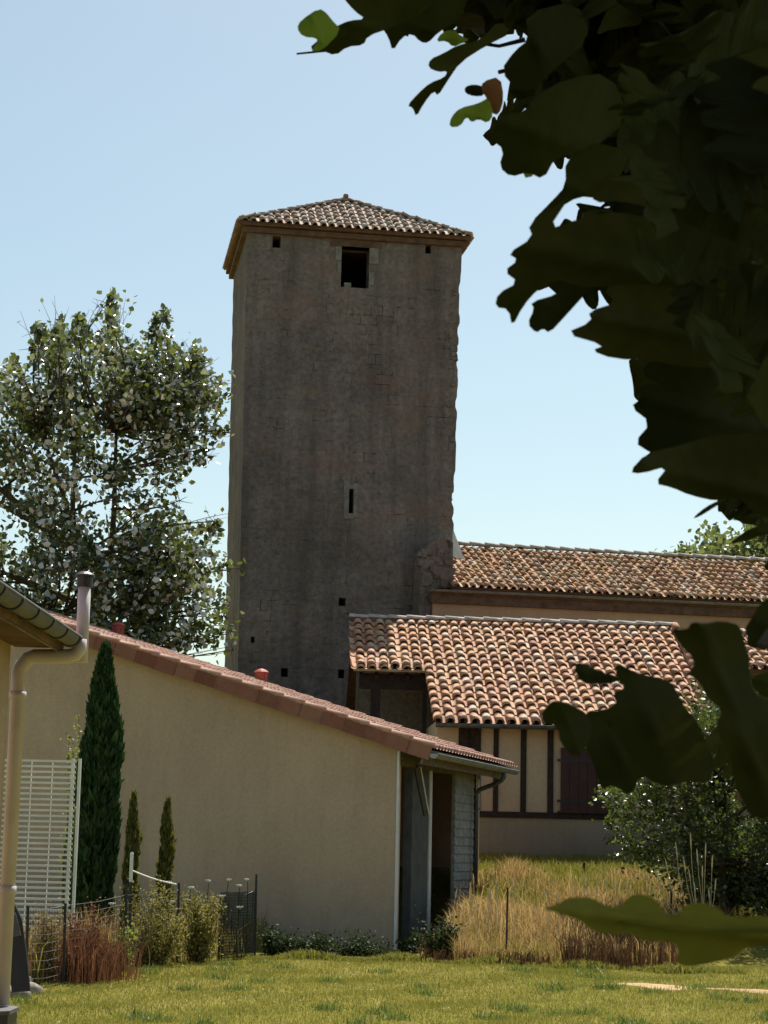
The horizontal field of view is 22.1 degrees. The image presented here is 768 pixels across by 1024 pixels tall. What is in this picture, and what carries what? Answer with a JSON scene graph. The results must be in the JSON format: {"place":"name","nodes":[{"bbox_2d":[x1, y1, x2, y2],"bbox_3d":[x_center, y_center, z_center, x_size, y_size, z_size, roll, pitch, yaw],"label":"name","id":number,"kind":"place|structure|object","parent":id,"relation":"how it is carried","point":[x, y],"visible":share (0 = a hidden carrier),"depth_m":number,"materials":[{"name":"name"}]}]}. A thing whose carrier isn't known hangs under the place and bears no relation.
{"place":"outdoors","nodes":[
{"label":"outdoors","id":0,"kind":"place"},
{"bbox_2d":[0,0,755,666],"label":"sky","id":1,"kind":"structure","parent":0,"point":[136,135],"materials":[{"name":"blue"}]},
{"bbox_2d":[9,860,767,1023],"bbox_3d":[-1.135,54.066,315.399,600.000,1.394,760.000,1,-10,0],"label":"ground","id":2,"kind":"structure","parent":0,"point":[441,892],"depth_m":21.50,"materials":[{"name":"green plant"}]},
{"bbox_2d":[0,1006,18,1023],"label":"water tank","id":3,"kind":"object","parent":2,"relation":"on","point":[8,1014],"visible":1,"depth_m":10.89,"materials":[{"name":"grey concrete"}]},
{"bbox_2d":[10,986,30,997],"bbox_3d":[-3.729,4.824,19.756,0.386,0.135,0.314,1,-10,0],"label":"garden stone","id":4,"kind":"object","parent":2,"relation":"on","point":[27,993],"visible":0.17,"depth_m":19.65,"materials":[{"name":"grey stone"}]},
{"bbox_2d":[11,904,30,991],"bbox_3d":[-2.826,3.324,15.158,0.144,0.714,0.347,9,-13,-40],"label":"leaning sheet","id":5,"kind":"object","parent":2,"relation":"on","point":[20,979],"visible":0.59,"depth_m":15.11,"materials":[{"name":"black metal"}]},
{"bbox_2d":[10,982,42,994],"bbox_3d":[-3.741,4.940,20.446,0.369,0.135,0.276,-3,-10,23],"label":"garden stone","id":6,"kind":"object","parent":2,"relation":"on","point":[35,988],"visible":0.25,"depth_m":20.38,"materials":[{"name":"grey stone"}]},
{"bbox_2d":[0,758,81,938],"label":"slatted screen","id":7,"kind":"object","parent":2,"relation":"on","point":[68,860],"visible":0.68,"depth_m":24.17,"materials":[{"name":"white paint"}]},
{"bbox_2d":[0,571,94,1005],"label":"house","id":8,"kind":"structure","parent":2,"relation":"on","point":[25,622],"depth_m":11.17,"materials":[{"name":"paint"}]},
{"bbox_2d":[23,900,73,980],"bbox_3d":[-3.826,4.847,22.294,0.665,0.906,0.698,-7,-13,41],"label":"tan bush","id":9,"kind":"object","parent":2,"relation":"on","point":[50,928],"visible":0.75,"depth_m":22.23,"materials":[{"name":"brown plant"}]},
{"bbox_2d":[55,712,81,923],"bbox_3d":[-4.422,4.520,27.874,0.466,3.367,0.482,1,-10,0],"label":"shrub","id":10,"kind":"object","parent":2,"relation":"on","point":[72,840],"visible":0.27,"depth_m":27.87,"materials":[{"name":"green plant"}]},
{"bbox_2d":[50,896,113,965],"bbox_3d":[-3.455,4.924,22.785,0.722,0.934,0.579,-8,-13,42],"label":"rusty bush","id":11,"kind":"object","parent":2,"relation":"on","point":[92,921],"visible":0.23,"depth_m":22.77,"materials":[{"name":"brown plant"}]},
{"bbox_2d":[25,917,170,984],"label":"rusty reeds","id":12,"kind":"object","parent":2,"relation":"on","point":[92,969],"visible":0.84,"depth_m":22.38,"materials":[{"name":"brown plant"}]},
{"bbox_2d":[71,640,125,931],"bbox_3d":[-3.942,3.919,27.208,0.721,4.346,0.720,1,-10,0],"label":"cypress","id":13,"kind":"object","parent":2,"relation":"on","point":[101,755],"visible":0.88,"depth_m":27.02,"materials":[{"name":"green plant"}]},
{"bbox_2d":[0,287,245,664],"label":"maple tree","id":14,"kind":"object","parent":2,"relation":"on","point":[159,393],"visible":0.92,"depth_m":41.44,"materials":[{"name":"green plant"}]},
{"bbox_2d":[108,916,140,969],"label":"lime bush","id":15,"kind":"object","parent":2,"relation":"on","point":[128,931],"visible":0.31,"depth_m":23.75,"materials":[{"name":"green plant"}]},
{"bbox_2d":[118,790,142,936],"bbox_3d":[-3.410,4.876,26.550,0.310,2.263,0.315,1,-10,0],"label":"dwarf conifer","id":16,"kind":"object","parent":2,"relation":"on","point":[133,838],"visible":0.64,"depth_m":26.54,"materials":[{"name":"green plant"}]},
{"bbox_2d":[26,874,257,986],"bbox_3d":[-2.962,5.178,24.445,0.361,1.288,6.925,-2,-10,17],"label":"garden fence","id":17,"kind":"object","parent":2,"relation":"on","point":[250,926],"visible":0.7,"depth_m":26.85,"materials":[{"name":"black metal"}]},
{"bbox_2d":[24,900,267,981],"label":"ornamental grass","id":18,"kind":"structure","parent":2,"relation":"on","point":[110,933],"depth_m":24.73,"materials":[{"name":"plant"}]},
{"bbox_2d":[28,913,274,982],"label":"ornamental grass","id":19,"kind":"structure","parent":2,"relation":"on","point":[180,951],"depth_m":25.87,"materials":[{"name":"plant"}]},
{"bbox_2d":[128,852,175,964],"bbox_3d":[-2.898,4.978,24.598,0.053,1.436,1.120,-3,-10,23],"label":"white topped pole","id":20,"kind":"object","parent":2,"relation":"on","point":[131,870],"visible":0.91,"depth_m":24.17,"materials":[{"name":"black metal"}]},
{"bbox_2d":[105,868,203,966],"bbox_3d":[-2.916,5.101,24.753,1.169,1.261,1.002,6,-11,-26],"label":"flower bush","id":21,"kind":"object","parent":2,"relation":"on","point":[156,944],"visible":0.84,"depth_m":24.63,"materials":[{"name":"green plant"}]},
{"bbox_2d":[153,795,176,931],"bbox_3d":[-2.948,4.920,26.547,0.309,2.194,0.319,1,-10,0],"label":"dwarf conifer","id":22,"kind":"object","parent":2,"relation":"on","point":[166,858],"visible":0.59,"depth_m":26.54,"materials":[{"name":"green plant"}]},
{"bbox_2d":[172,882,231,963],"bbox_3d":[-2.422,5.371,25.689,0.827,1.063,0.909,1,-10,0],"label":"flower bush","id":23,"kind":"object","parent":2,"relation":"on","point":[199,942],"visible":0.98,"depth_m":25.55,"materials":[{"name":"green plant"}]},
{"bbox_2d":[205,880,210,961],"bbox_3d":[-2.356,5.454,26.273,0.087,1.077,0.079,-7,-13,41],"label":"white umbel","id":24,"kind":"object","parent":2,"relation":"on","point":[207,897],"visible":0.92,"depth_m":26.34,"materials":[{"name":"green plant"}]},
{"bbox_2d":[218,895,225,959],"bbox_3d":[-2.196,5.606,26.549,0.094,0.874,0.060,5,-10,-23],"label":"white umbel","id":25,"kind":"object","parent":2,"relation":"on","point":[218,935],"visible":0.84,"depth_m":26.52,"materials":[{"name":"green plant"}]},
{"bbox_2d":[221,879,231,959],"bbox_3d":[-2.136,5.526,26.712,0.104,1.089,0.061,1,-10,0],"label":"white umbel","id":26,"kind":"object","parent":2,"relation":"on","point":[224,915],"visible":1,"depth_m":26.71,"materials":[{"name":"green plant"}]},
{"bbox_2d":[235,884,241,959],"bbox_3d":[-1.995,5.613,26.967,0.090,1.008,0.067,-7,-12,40],"label":"white umbel","id":27,"kind":"object","parent":2,"relation":"on","point":[239,885],"visible":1,"depth_m":26.98,"materials":[{"name":"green plant"}]},
{"bbox_2d":[241,878,248,958],"bbox_3d":[-1.911,5.604,27.142,0.090,1.088,0.058,-2,-10,18],"label":"white umbel","id":28,"kind":"object","parent":2,"relation":"on","point":[246,879],"visible":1,"depth_m":27.16,"materials":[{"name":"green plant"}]},
{"bbox_2d":[0,607,518,949],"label":"plastered shed","id":29,"kind":"structure","parent":2,"relation":"on","point":[313,813],"depth_m":31.55,"materials":[{"name":"paint"}]},
{"bbox_2d":[256,922,298,955],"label":"weed clump","id":30,"kind":"object","parent":2,"relation":"on","point":[274,944],"visible":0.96,"depth_m":28.12,"materials":[{"name":"green plant"}]},
{"bbox_2d":[287,927,337,954],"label":"weed clump","id":31,"kind":"object","parent":2,"relation":"on","point":[316,944],"visible":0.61,"depth_m":28.15,"materials":[{"name":"green plant"}]},
{"bbox_2d":[222,194,473,706],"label":"stone tower","id":32,"kind":"structure","parent":2,"relation":"on","point":[343,410],"depth_m":50.55,"materials":[{"name":"grey stone"}]},
{"bbox_2d":[319,928,400,956],"bbox_3d":[-0.418,6.179,28.267,1.018,0.432,1.015,-8,-13,44],"label":"weed clump","id":33,"kind":"object","parent":2,"relation":"on","point":[359,947],"visible":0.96,"depth_m":28.17,"materials":[{"name":"green plant"}]},
{"bbox_2d":[10,938,767,1023],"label":"lawn weeds","id":34,"kind":"object","parent":2,"relation":"on","point":[608,985],"visible":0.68,"depth_m":21.04,"materials":[{"name":"green plant"}]},
{"bbox_2d":[31,958,762,1023],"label":"clover flowers","id":35,"kind":"object","parent":2,"relation":"on","point":[402,988],"visible":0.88,"depth_m":21.35,"materials":[{"name":"white plant"}]},
{"bbox_2d":[395,926,425,953],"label":"weed clump","id":36,"kind":"object","parent":2,"relation":"on","point":[410,944],"visible":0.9,"depth_m":28.64,"materials":[{"name":"green plant"}]},
{"bbox_2d":[414,904,465,957],"bbox_3d":[0.788,5.987,28.028,0.731,0.770,0.727,1,-10,0],"label":"weed clump","id":37,"kind":"object","parent":2,"relation":"on","point":[439,939],"visible":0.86,"depth_m":27.92,"materials":[{"name":"green plant"}]},
{"bbox_2d":[416,928,554,965],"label":"grass","id":38,"kind":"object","parent":2,"relation":"on","point":[521,959],"visible":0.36,"depth_m":27.16,"materials":[{"name":"plant"}]},
{"bbox_2d":[244,948,745,975],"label":"edge weeds","id":39,"kind":"object","parent":2,"relation":"on","point":[677,968],"visible":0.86,"depth_m":26.79,"materials":[{"name":"green plant"}]},
{"bbox_2d":[505,887,508,949],"bbox_3d":[1.762,5.983,28.271,0.039,1.166,0.032,1,-10,0],"label":"iron stake","id":40,"kind":"object","parent":2,"relation":"on","point":[507,917],"visible":0.64,"depth_m":28.28,"materials":[{"name":"black metal"}]},
{"bbox_2d":[346,613,711,858],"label":"farmhouse","id":41,"kind":"object","parent":2,"relation":"on","point":[494,687],"visible":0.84,"depth_m":41.56,"materials":[{"name":"tile"}]},
{"bbox_2d":[296,0,767,965],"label":"oak tree","id":42,"kind":"object","parent":2,"relation":"on","point":[648,118],"visible":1,"depth_m":1.63,"materials":[{"name":"green plant"}]},
{"bbox_2d":[451,874,652,937],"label":"seed plumes","id":43,"kind":"object","parent":2,"relation":"on","point":[491,902],"visible":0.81,"depth_m":29.45,"materials":[{"name":"beige plant"}]},
{"bbox_2d":[411,530,767,857],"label":"church nave","id":44,"kind":"structure","parent":2,"relation":"on","point":[685,591],"depth_m":50.47,"materials":[{"name":"tile"}]},
{"bbox_2d":[434,854,746,965],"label":"dry grass","id":45,"kind":"structure","parent":2,"relation":"on","point":[529,923],"depth_m":30.71,"materials":[{"name":"beige plant"}]},
{"bbox_2d":[545,896,683,967],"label":"dry grass","id":46,"kind":"structure","parent":2,"relation":"on","point":[612,954],"depth_m":27.08,"materials":[{"name":"brown plant"}]},
{"bbox_2d":[670,887,672,912],"bbox_3d":[4.580,6.277,31.426,0.046,0.562,0.040,1,-10,0],"label":"iron stake","id":47,"kind":"object","parent":2,"relation":"on","point":[671,898],"visible":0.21,"depth_m":31.43,"materials":[{"name":"black metal"}]},
{"bbox_2d":[582,983,767,993],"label":"bare earth path","id":48,"kind":"structure","parent":2,"relation":"on","point":[648,985],"depth_m":22.83,"materials":[{"name":"beige soil"}]},
{"bbox_2d":[655,541,695,558],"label":"background tree","id":49,"kind":"object","parent":2,"relation":"on","point":[682,548],"visible":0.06,"depth_m":70.61,"materials":[{"name":"green plant"}]},
{"bbox_2d":[588,680,767,916],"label":"fruit tree","id":50,"kind":"object","parent":2,"relation":"on","point":[717,808],"visible":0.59,"depth_m":31.07,"materials":[{"name":"green plant"}]},
{"bbox_2d":[636,812,767,906],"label":"shrub","id":51,"kind":"object","parent":2,"relation":"on","point":[674,874],"visible":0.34,"depth_m":31.67,"materials":[{"name":"green plant"}]},
{"bbox_2d":[685,519,767,562],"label":"background tree","id":52,"kind":"object","parent":2,"relation":"on","point":[721,544],"visible":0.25,"depth_m":65.57,"materials":[{"name":"green plant"}]},
{"bbox_2d":[687,690,765,870],"bbox_3d":[7.253,5.233,35.641,3.707,4.142,2.872,1,-10,0],"label":"hedge bush","id":53,"kind":"object","parent":2,"relation":"on","point":[742,803],"visible":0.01,"depth_m":35.57,"materials":[{"name":"green plant"}]},
{"bbox_2d":[721,628,767,842],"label":"tiled outhouse","id":54,"kind":"structure","parent":2,"relation":"on","point":[758,661],"depth_m":41.95,"materials":[{"name":"tile"}]},
{"bbox_2d":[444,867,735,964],"bbox_3d":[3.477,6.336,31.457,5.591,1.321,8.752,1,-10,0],"label":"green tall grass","id":55,"kind":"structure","parent":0,"point":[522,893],"depth_m":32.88,"materials":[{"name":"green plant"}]},
{"bbox_2d":[470,851,767,916],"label":"slope grass","id":56,"kind":"structure","parent":0,"point":[573,862],"depth_m":36.53,"materials":[{"name":"green plant"}]},
{"bbox_2d":[644,833,751,951],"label":"plume grass","id":57,"kind":"object","parent":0,"point":[672,909],"depth_m":29.52,"materials":[{"name":"beige plant"}]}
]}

